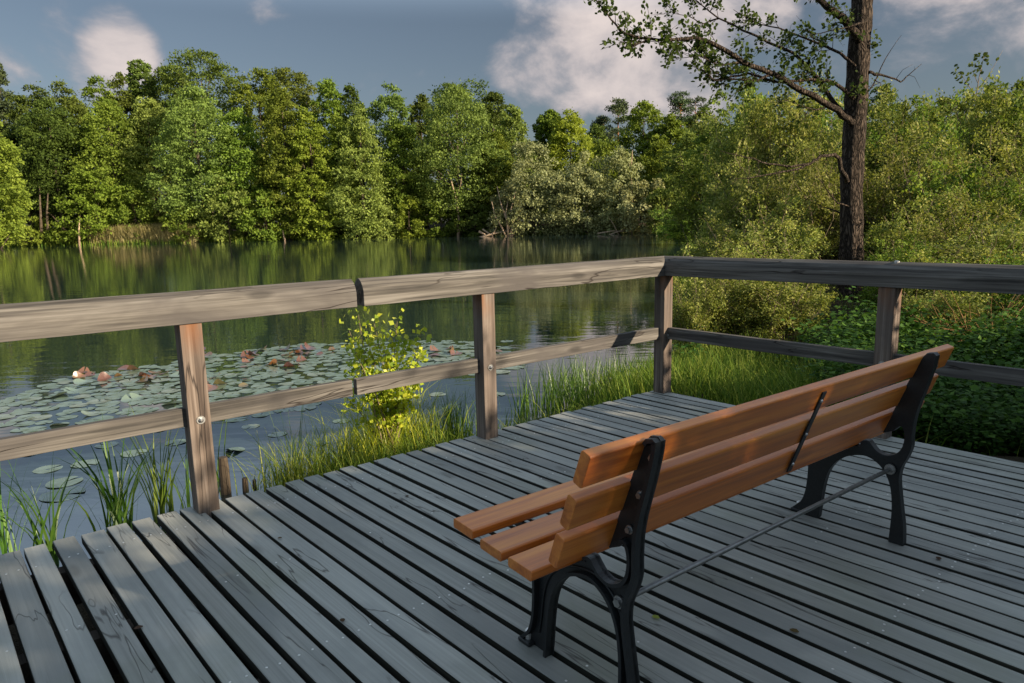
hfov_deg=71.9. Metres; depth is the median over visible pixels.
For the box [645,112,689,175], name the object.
tree
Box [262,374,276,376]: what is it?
lily pad
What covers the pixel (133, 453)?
lily pad
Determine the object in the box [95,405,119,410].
lily pad
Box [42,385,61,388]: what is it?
lily pad
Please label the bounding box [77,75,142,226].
tree
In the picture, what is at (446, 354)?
lily pad
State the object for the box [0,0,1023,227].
sky
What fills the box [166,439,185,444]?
lily pad
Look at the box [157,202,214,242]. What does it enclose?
shrub
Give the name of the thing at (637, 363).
reed clump
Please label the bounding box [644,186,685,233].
shrub
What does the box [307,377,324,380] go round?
lily pad
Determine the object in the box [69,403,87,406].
lily pad
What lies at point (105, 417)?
lily pad
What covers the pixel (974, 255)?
shrub
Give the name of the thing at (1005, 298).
shrub
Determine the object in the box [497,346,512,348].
lily pad
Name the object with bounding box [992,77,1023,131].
tree
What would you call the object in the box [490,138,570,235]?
willow shrub
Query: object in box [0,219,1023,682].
ground
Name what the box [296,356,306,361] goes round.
withered lily pad
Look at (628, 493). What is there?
park bench
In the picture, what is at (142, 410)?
lily pad
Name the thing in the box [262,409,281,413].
lily pad
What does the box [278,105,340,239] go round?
tree
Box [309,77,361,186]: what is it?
tree
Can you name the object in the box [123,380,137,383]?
lily pad
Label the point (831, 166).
shrub
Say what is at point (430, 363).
lily pad
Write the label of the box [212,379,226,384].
withered lily pad
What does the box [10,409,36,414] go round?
lily pad
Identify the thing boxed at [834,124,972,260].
shrub
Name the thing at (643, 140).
tree
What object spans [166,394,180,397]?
lily pad
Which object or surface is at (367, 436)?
grass tussock
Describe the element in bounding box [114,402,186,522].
reed clump
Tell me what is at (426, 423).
grass tussock
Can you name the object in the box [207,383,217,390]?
withered lily pad
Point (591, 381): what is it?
reed clump
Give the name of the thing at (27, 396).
lily pad
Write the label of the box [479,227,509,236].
fallen branch
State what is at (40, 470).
lily pad
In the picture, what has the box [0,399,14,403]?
lily pad
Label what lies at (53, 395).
lily pad
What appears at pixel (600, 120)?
pine tree
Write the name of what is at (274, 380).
lily pad
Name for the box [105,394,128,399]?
lily pad
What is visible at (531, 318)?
water
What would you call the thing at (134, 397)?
lily pad
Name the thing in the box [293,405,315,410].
lily pad
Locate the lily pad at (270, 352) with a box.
[263,351,278,353]
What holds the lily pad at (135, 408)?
on the water
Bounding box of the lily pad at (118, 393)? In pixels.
[106,390,129,394]
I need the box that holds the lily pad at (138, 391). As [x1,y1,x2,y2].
[126,390,146,394]
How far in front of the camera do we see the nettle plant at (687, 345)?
7.76 m
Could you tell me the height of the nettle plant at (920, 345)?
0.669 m
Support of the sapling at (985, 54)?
on the ground at (164, 677)
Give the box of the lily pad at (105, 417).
[86,415,113,421]
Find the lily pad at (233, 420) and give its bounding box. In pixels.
[225,417,245,421]
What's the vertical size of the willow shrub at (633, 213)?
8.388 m
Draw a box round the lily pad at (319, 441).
[309,439,330,445]
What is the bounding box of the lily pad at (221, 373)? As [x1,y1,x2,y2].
[208,372,227,375]
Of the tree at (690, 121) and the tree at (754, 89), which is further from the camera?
the tree at (690, 121)
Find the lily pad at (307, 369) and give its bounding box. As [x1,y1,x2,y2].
[296,367,314,370]
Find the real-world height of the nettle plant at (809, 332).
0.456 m
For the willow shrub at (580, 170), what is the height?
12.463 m
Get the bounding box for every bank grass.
[305,382,647,476]
[589,331,951,436]
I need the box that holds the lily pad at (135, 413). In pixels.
[128,411,148,415]
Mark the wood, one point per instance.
(435, 222)
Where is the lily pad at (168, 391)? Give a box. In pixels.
[161,389,180,392]
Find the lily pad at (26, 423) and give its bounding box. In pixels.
[13,421,35,426]
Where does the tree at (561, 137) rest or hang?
on the ground at (164, 677)
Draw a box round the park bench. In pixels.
[454,344,953,682]
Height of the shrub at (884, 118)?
6.212 m
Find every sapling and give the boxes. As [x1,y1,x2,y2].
[337,306,431,452]
[951,51,1001,118]
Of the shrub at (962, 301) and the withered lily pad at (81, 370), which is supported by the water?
the withered lily pad at (81, 370)
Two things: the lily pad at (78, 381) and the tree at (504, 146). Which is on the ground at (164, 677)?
the tree at (504, 146)
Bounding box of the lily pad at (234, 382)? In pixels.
[227,381,241,384]
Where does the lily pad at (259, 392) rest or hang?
on the water
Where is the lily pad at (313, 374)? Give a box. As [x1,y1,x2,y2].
[307,372,323,375]
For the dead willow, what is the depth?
90.25 m
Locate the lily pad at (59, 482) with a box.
[45,476,82,487]
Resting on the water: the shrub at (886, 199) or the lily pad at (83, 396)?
the lily pad at (83, 396)
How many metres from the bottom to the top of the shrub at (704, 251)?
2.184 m
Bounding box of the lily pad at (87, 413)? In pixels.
[81,411,100,415]
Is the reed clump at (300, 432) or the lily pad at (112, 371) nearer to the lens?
the reed clump at (300, 432)
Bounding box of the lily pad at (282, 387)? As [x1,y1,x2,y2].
[277,386,296,389]
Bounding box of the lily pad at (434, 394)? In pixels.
[430,392,445,395]
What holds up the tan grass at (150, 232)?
on the ground at (164, 677)
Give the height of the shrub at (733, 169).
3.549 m
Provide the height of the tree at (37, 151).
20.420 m
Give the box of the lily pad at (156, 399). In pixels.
[148,397,164,400]
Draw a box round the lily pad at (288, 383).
[278,382,293,384]
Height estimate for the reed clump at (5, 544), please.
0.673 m
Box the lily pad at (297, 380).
[292,379,306,381]
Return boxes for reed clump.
[0,450,125,564]
[0,459,47,553]
[56,406,162,534]
[71,453,158,532]
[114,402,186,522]
[144,436,192,511]
[213,397,230,481]
[269,385,311,476]
[497,357,600,414]
[504,366,535,417]
[539,351,627,409]
[548,364,602,392]
[555,348,650,401]
[583,345,653,387]
[583,357,644,383]
[616,354,652,371]
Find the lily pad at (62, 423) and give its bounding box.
[49,422,68,425]
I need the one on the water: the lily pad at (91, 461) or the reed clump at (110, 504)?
the lily pad at (91, 461)
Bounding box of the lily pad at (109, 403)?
[95,401,119,405]
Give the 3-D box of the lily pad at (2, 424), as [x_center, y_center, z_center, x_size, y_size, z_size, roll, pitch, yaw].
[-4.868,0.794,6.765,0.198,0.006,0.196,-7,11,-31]
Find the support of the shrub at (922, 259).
on the ground at (164, 677)
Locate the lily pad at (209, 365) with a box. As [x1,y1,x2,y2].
[206,364,220,367]
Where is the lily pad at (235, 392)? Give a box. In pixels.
[224,391,239,394]
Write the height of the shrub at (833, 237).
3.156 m
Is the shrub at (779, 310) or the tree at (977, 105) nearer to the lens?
the shrub at (779, 310)
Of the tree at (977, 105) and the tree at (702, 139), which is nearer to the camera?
the tree at (977, 105)
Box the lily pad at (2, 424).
[0,422,16,426]
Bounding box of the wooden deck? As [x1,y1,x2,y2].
[0,391,1023,682]
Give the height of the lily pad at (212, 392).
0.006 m
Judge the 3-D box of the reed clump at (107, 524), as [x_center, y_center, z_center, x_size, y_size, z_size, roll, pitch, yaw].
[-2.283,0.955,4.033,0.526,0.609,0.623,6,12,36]
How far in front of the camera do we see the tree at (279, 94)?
92.51 m
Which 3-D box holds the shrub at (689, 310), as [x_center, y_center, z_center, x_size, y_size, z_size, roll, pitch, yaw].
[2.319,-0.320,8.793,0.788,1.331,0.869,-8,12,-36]
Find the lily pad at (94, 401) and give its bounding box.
[86,399,110,403]
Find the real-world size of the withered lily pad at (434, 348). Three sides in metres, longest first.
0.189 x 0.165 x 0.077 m
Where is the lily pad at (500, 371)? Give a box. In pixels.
[496,370,509,373]
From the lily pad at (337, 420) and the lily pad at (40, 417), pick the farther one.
the lily pad at (40, 417)
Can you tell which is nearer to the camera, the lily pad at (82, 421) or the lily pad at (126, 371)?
the lily pad at (82, 421)
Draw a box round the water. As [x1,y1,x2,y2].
[0,233,689,582]
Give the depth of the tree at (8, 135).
97.51 m
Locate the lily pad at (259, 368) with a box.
[250,366,263,370]
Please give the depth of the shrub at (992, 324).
7.48 m
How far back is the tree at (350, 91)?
106.67 m
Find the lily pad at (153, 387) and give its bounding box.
[146,386,164,389]
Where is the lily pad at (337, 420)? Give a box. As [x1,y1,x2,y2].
[333,419,349,422]
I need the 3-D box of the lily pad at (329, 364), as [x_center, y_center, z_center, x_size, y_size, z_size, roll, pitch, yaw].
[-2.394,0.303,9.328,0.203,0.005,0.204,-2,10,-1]
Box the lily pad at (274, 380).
[265,378,285,381]
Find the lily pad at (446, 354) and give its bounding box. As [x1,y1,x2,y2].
[438,353,451,356]
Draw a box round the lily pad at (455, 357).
[447,356,463,358]
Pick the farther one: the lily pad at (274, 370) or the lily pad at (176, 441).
the lily pad at (274, 370)
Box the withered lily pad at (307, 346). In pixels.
[304,342,315,349]
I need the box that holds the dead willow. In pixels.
[492,187,519,235]
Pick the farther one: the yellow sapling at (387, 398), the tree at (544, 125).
the tree at (544, 125)
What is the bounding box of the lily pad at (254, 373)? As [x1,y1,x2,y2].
[250,372,263,374]
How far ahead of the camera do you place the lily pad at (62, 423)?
6.68 m
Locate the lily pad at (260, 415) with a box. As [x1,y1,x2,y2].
[251,413,268,416]
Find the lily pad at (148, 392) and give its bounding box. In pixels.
[139,390,159,394]
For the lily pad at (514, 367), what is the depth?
8.86 m
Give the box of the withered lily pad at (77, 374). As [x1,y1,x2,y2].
[73,371,85,379]
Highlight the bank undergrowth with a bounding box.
[556,284,1023,456]
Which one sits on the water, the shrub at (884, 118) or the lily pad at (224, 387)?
the lily pad at (224, 387)
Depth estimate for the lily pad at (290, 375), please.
8.68 m
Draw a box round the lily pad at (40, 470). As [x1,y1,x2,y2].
[32,465,62,473]
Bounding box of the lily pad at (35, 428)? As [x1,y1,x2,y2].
[22,426,45,431]
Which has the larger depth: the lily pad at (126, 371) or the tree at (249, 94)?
the tree at (249, 94)
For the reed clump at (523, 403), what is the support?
on the water
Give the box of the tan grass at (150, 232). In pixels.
[82,222,202,244]
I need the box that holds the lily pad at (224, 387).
[215,385,232,389]
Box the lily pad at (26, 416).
[17,414,40,418]
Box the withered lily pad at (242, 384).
[238,382,247,386]
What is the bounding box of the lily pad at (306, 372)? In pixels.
[303,371,318,373]
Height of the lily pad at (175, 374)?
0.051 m
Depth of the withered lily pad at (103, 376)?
8.70 m
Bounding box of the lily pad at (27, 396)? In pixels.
[17,394,41,398]
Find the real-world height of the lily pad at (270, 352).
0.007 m
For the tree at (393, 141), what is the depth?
94.48 m
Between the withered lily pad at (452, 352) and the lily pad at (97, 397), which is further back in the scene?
the withered lily pad at (452, 352)
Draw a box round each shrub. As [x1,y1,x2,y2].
[0,216,59,246]
[44,218,91,244]
[52,170,131,241]
[108,183,157,236]
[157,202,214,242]
[194,174,257,241]
[235,189,294,240]
[299,201,350,239]
[360,203,404,238]
[394,193,428,237]
[417,193,465,236]
[442,201,495,236]
[486,179,536,235]
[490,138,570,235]
[534,169,593,234]
[550,149,621,234]
[587,145,651,233]
[617,178,669,233]
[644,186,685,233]
[648,201,696,244]
[657,140,723,245]
[669,216,744,285]
[672,240,765,324]
[672,276,733,356]
[681,240,791,350]
[687,76,799,232]
[688,199,797,257]
[689,151,784,242]
[712,221,821,331]
[715,132,826,254]
[726,186,836,259]
[729,68,843,216]
[735,258,838,341]
[759,141,870,259]
[772,244,834,312]
[778,82,905,177]
[789,118,891,259]
[829,72,961,241]
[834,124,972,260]
[854,232,954,316]
[863,187,969,261]
[865,83,992,204]
[865,116,983,211]
[889,241,1010,316]
[900,288,993,340]
[901,146,1003,257]
[903,290,1023,346]
[904,182,1023,260]
[909,66,1023,197]
[909,215,1023,297]
[921,114,1023,219]
[940,199,1023,302]
[944,245,1023,336]
[953,131,1023,220]
[958,80,1023,189]
[968,168,1023,250]
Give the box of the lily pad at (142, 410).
[135,407,158,412]
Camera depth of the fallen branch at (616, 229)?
86.96 m
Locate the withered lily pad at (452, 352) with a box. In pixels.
[450,350,462,354]
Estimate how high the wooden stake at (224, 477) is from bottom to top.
0.760 m
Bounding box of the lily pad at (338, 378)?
[332,377,347,379]
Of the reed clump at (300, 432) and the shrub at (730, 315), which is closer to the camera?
the reed clump at (300, 432)
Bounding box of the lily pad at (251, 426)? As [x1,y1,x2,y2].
[242,424,259,428]
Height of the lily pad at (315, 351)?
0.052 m
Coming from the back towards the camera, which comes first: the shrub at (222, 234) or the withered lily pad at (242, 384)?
the shrub at (222, 234)
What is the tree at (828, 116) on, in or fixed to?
on the ground at (164, 677)
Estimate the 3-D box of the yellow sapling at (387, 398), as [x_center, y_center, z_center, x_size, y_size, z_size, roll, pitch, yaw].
[-1.034,0.265,5.501,0.846,1.250,0.422,-1,10,0]
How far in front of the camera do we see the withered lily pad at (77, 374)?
8.81 m
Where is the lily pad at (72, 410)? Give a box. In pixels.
[63,408,80,412]
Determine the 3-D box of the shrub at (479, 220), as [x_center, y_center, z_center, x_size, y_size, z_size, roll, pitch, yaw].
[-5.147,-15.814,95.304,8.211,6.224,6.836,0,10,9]
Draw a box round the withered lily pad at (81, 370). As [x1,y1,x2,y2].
[78,367,89,372]
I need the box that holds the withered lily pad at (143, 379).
[137,375,147,381]
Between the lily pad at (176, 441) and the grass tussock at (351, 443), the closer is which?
the grass tussock at (351, 443)
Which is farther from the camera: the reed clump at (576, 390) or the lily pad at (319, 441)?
the reed clump at (576, 390)
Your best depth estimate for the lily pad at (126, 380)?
8.62 m
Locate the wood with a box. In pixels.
[0,151,646,230]
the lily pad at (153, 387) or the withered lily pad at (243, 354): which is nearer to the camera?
the lily pad at (153, 387)
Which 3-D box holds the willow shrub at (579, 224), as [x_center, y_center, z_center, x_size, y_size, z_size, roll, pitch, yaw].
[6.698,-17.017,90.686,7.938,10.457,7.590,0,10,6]
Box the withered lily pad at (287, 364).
[283,362,293,366]
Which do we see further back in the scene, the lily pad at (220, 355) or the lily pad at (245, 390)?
the lily pad at (220, 355)
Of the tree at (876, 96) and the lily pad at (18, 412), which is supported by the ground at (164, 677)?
the tree at (876, 96)
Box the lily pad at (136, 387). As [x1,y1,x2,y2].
[126,385,143,388]
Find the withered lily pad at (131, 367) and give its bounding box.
[127,365,139,369]
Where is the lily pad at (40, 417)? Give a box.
[27,414,51,419]
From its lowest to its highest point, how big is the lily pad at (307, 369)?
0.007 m
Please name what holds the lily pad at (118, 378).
on the water
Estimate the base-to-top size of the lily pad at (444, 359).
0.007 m
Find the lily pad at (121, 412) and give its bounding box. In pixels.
[115,411,132,414]
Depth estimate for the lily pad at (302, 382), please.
8.28 m
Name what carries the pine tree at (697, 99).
on the ground at (164, 677)
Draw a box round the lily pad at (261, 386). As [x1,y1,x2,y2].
[251,384,270,387]
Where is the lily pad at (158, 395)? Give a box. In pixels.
[152,393,169,397]
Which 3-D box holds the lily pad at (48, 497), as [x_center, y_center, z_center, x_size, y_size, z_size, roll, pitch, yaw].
[-3.140,1.066,4.931,0.280,0.007,0.280,-2,10,-2]
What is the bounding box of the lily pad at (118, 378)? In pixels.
[106,377,123,380]
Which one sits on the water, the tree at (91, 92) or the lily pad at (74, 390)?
the lily pad at (74, 390)
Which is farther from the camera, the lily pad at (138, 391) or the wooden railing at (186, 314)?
the lily pad at (138, 391)
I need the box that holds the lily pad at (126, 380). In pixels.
[119,379,138,382]
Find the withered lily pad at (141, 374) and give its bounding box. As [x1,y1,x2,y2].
[138,372,150,376]
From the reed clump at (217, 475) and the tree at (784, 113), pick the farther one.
the tree at (784, 113)
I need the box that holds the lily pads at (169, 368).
[0,340,524,431]
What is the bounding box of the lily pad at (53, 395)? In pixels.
[43,391,66,397]
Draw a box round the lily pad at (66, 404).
[56,401,81,406]
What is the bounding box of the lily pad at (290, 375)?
[283,374,300,377]
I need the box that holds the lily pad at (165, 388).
[151,387,171,390]
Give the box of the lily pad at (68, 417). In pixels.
[57,415,77,419]
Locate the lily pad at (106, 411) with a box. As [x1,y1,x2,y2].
[99,409,118,413]
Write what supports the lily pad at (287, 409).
on the water
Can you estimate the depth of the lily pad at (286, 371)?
8.94 m
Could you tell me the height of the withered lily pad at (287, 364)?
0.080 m
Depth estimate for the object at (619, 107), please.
122.19 m
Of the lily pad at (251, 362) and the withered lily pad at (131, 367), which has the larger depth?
the lily pad at (251, 362)
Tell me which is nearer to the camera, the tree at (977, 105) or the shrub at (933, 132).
the shrub at (933, 132)
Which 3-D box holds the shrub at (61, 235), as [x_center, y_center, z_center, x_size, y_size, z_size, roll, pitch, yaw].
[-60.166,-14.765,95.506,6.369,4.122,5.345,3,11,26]
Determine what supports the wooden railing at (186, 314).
attached to the wooden deck
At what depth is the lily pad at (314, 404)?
7.26 m
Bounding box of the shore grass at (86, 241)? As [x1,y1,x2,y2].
[0,226,652,246]
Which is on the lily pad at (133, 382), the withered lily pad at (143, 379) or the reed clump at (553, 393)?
the withered lily pad at (143, 379)
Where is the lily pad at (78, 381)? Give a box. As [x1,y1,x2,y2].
[73,379,92,384]
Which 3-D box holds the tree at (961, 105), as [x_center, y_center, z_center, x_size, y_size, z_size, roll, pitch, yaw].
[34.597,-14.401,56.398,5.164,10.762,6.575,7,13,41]
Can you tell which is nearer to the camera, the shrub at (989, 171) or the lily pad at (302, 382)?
the lily pad at (302, 382)
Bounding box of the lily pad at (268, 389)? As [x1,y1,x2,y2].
[254,388,275,391]
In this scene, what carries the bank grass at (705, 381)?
on the ground at (164, 677)
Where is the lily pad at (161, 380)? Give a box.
[151,378,170,381]
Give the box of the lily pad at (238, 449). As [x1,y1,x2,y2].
[225,447,244,450]
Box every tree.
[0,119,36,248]
[0,120,66,236]
[10,93,108,230]
[31,76,115,228]
[39,186,48,238]
[59,94,165,224]
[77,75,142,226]
[78,220,80,244]
[94,71,161,222]
[107,95,196,224]
[124,58,158,215]
[134,66,202,200]
[140,80,255,240]
[148,47,243,188]
[201,106,277,237]
[226,66,291,229]
[252,83,318,240]
[255,67,321,207]
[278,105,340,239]
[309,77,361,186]
[312,112,370,238]
[324,103,399,239]
[328,83,373,188]
[358,81,423,223]
[377,122,432,235]
[397,92,449,227]
[399,78,514,235]
[420,76,501,216]
[450,175,461,236]
[464,130,523,228]
[468,90,519,203]
[492,103,537,194]
[515,148,553,218]
[532,109,564,208]
[540,109,596,201]
[577,123,611,210]
[582,138,629,221]
[583,0,919,302]
[591,115,612,140]
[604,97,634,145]
[614,99,673,220]
[630,136,681,222]
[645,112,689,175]
[655,129,715,213]
[667,90,694,132]
[674,107,722,159]
[682,95,709,135]
[683,90,741,186]
[715,84,782,170]
[774,97,805,152]
[811,95,843,150]
[867,82,903,152]
[896,95,933,142]
[916,92,971,160]
[944,84,998,149]
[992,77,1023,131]
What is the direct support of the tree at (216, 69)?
on the ground at (164, 677)
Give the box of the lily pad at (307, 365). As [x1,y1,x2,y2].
[298,364,316,367]
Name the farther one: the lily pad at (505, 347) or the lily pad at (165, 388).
the lily pad at (505, 347)
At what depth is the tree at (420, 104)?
106.59 m
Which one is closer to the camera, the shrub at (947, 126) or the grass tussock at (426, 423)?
the grass tussock at (426, 423)
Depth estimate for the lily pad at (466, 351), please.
10.04 m
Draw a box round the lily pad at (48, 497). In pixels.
[39,486,85,501]
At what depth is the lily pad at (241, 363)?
9.55 m
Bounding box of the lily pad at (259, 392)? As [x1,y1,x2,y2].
[253,391,267,393]
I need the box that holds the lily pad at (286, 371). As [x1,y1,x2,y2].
[276,369,295,372]
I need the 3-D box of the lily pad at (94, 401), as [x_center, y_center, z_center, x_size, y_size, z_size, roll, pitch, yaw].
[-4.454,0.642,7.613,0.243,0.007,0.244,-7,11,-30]
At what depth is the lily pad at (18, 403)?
7.58 m
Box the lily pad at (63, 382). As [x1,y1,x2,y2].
[57,380,72,383]
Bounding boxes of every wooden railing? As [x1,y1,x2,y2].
[0,256,672,576]
[664,256,1023,438]
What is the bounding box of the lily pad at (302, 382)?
[294,380,312,384]
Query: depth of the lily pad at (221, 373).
8.89 m
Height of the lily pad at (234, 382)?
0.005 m
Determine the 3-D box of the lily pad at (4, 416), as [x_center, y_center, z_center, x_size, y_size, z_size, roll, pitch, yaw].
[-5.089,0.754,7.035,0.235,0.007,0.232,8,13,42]
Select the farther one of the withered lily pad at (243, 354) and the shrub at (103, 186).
the shrub at (103, 186)
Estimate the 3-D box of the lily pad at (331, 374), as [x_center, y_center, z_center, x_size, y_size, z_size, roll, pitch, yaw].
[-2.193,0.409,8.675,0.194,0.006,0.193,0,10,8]
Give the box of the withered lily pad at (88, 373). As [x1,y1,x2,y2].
[85,371,94,375]
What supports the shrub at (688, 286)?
on the ground at (164, 677)
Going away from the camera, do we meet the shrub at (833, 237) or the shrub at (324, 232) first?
the shrub at (833, 237)
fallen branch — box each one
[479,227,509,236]
[597,201,639,233]
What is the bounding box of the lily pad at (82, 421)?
[75,420,89,423]
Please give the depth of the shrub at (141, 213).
94.54 m
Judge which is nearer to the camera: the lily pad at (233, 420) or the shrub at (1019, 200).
the lily pad at (233, 420)
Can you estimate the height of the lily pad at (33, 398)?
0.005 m
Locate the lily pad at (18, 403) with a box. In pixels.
[8,401,34,405]
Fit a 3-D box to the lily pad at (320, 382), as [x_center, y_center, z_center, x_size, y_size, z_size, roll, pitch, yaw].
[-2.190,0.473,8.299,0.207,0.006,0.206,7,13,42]
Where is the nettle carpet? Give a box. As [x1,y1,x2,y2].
[774,286,1023,456]
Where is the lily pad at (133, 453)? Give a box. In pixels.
[120,449,146,456]
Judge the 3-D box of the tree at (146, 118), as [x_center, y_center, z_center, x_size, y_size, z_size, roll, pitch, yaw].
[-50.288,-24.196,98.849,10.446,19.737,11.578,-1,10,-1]
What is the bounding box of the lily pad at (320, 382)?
[317,380,333,383]
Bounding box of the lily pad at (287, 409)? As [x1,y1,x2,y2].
[281,408,294,411]
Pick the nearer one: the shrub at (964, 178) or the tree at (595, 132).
the shrub at (964, 178)
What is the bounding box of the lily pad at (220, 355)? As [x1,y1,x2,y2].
[214,354,231,356]
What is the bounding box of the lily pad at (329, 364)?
[323,363,338,365]
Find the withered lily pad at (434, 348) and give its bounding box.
[430,345,439,350]
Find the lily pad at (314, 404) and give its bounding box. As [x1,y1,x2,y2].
[305,402,321,405]
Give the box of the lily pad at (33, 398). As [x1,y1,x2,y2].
[22,397,41,401]
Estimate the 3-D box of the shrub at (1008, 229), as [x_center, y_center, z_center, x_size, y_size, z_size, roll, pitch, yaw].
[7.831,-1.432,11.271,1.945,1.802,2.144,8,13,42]
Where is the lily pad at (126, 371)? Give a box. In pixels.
[121,369,138,372]
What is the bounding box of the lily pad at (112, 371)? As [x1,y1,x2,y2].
[104,370,118,372]
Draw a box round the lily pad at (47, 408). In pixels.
[37,406,58,410]
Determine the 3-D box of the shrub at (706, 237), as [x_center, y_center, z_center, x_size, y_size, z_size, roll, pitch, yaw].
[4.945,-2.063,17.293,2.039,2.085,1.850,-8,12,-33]
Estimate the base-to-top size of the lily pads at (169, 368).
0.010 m
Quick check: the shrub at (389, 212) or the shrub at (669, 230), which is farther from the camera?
the shrub at (389, 212)
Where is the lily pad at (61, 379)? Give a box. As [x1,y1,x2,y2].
[52,378,71,381]
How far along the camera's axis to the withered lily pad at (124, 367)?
9.32 m
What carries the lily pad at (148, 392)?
on the water
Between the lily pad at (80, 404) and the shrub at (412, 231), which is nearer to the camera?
the lily pad at (80, 404)
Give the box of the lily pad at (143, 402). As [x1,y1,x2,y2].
[128,399,153,404]
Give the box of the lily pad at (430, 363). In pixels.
[425,362,441,364]
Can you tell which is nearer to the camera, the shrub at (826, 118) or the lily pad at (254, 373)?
the lily pad at (254, 373)
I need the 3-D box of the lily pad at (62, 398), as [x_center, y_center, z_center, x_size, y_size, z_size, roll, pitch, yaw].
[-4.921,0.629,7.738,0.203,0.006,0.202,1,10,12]
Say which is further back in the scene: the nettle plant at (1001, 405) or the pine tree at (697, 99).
the pine tree at (697, 99)
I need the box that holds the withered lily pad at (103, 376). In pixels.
[97,372,111,380]
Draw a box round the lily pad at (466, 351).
[462,350,473,352]
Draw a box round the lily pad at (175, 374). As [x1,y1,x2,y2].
[168,371,178,376]
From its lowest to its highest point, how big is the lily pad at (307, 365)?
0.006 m
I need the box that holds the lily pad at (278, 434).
[268,431,286,436]
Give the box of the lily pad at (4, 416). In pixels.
[0,414,15,418]
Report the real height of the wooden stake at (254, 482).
0.570 m
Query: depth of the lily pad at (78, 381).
8.56 m
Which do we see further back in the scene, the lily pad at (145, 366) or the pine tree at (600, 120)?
the pine tree at (600, 120)
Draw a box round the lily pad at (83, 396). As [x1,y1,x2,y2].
[73,394,91,398]
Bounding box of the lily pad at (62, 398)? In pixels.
[53,397,74,400]
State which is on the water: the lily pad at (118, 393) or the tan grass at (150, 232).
the lily pad at (118, 393)
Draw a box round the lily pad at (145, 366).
[138,365,156,367]
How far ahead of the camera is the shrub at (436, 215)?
94.41 m
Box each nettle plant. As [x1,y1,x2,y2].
[671,325,708,366]
[800,311,825,343]
[898,323,940,377]
[899,313,935,349]
[954,379,999,417]
[979,319,1019,359]
[980,385,1021,428]
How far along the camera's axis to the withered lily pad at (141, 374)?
8.75 m
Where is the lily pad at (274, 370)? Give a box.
[266,369,281,371]
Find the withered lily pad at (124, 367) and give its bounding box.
[117,365,128,369]
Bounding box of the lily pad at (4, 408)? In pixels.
[0,406,9,410]
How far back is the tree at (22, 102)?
102.09 m
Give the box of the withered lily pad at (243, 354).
[240,350,252,356]
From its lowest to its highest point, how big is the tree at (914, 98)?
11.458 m
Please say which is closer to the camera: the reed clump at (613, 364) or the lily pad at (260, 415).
the lily pad at (260, 415)
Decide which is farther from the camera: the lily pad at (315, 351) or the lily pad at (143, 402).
the lily pad at (315, 351)
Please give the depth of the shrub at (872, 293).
10.02 m
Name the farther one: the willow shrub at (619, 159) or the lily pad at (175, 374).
the willow shrub at (619, 159)
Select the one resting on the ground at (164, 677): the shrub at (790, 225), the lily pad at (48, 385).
the shrub at (790, 225)
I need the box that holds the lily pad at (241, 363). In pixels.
[234,362,247,364]
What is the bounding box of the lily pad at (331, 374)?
[325,373,340,376]
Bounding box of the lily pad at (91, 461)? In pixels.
[70,459,98,467]
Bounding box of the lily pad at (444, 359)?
[434,358,451,360]
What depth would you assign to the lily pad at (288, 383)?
8.26 m
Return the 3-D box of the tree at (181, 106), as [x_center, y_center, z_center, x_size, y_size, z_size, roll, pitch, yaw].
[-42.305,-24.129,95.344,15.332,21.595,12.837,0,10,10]
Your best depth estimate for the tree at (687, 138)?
86.73 m
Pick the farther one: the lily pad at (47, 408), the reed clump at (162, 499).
the lily pad at (47, 408)
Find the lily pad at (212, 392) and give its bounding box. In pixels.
[208,391,224,394]
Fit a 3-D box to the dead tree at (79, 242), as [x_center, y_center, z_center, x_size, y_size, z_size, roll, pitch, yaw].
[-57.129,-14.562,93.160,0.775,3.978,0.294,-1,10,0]
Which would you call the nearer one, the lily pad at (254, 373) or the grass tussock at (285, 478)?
the grass tussock at (285, 478)
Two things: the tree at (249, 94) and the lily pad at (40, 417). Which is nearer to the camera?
the lily pad at (40, 417)
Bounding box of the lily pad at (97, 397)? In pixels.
[85,396,107,400]
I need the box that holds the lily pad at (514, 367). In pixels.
[506,366,523,368]
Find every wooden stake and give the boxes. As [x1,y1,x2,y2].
[218,456,230,494]
[242,477,248,492]
[252,479,256,489]
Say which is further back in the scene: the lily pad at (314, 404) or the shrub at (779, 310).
the shrub at (779, 310)
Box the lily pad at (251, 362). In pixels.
[246,361,263,364]
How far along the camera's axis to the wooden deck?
2.69 m
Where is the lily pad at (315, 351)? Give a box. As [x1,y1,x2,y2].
[309,348,321,353]
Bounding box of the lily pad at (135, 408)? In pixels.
[122,406,143,411]
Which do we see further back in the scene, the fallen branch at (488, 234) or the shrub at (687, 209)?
the fallen branch at (488, 234)
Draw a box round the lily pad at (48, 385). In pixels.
[37,383,57,386]
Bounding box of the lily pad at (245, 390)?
[239,388,256,392]
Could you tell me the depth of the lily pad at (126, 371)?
9.17 m
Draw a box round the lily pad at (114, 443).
[95,441,117,447]
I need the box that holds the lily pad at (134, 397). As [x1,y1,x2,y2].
[121,393,143,401]
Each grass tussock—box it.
[225,428,347,493]
[259,420,375,484]
[280,414,394,473]
[299,404,446,464]
[309,371,472,459]
[363,386,476,449]
[424,387,475,442]
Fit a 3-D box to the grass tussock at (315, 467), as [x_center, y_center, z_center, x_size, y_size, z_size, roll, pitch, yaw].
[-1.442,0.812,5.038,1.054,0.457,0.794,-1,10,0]
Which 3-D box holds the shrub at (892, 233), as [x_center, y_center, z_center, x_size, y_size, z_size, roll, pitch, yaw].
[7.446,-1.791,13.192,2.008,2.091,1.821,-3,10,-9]
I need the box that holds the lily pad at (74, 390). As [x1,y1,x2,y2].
[63,387,85,393]
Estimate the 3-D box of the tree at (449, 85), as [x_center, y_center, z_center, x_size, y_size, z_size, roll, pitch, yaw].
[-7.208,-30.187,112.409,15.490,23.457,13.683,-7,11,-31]

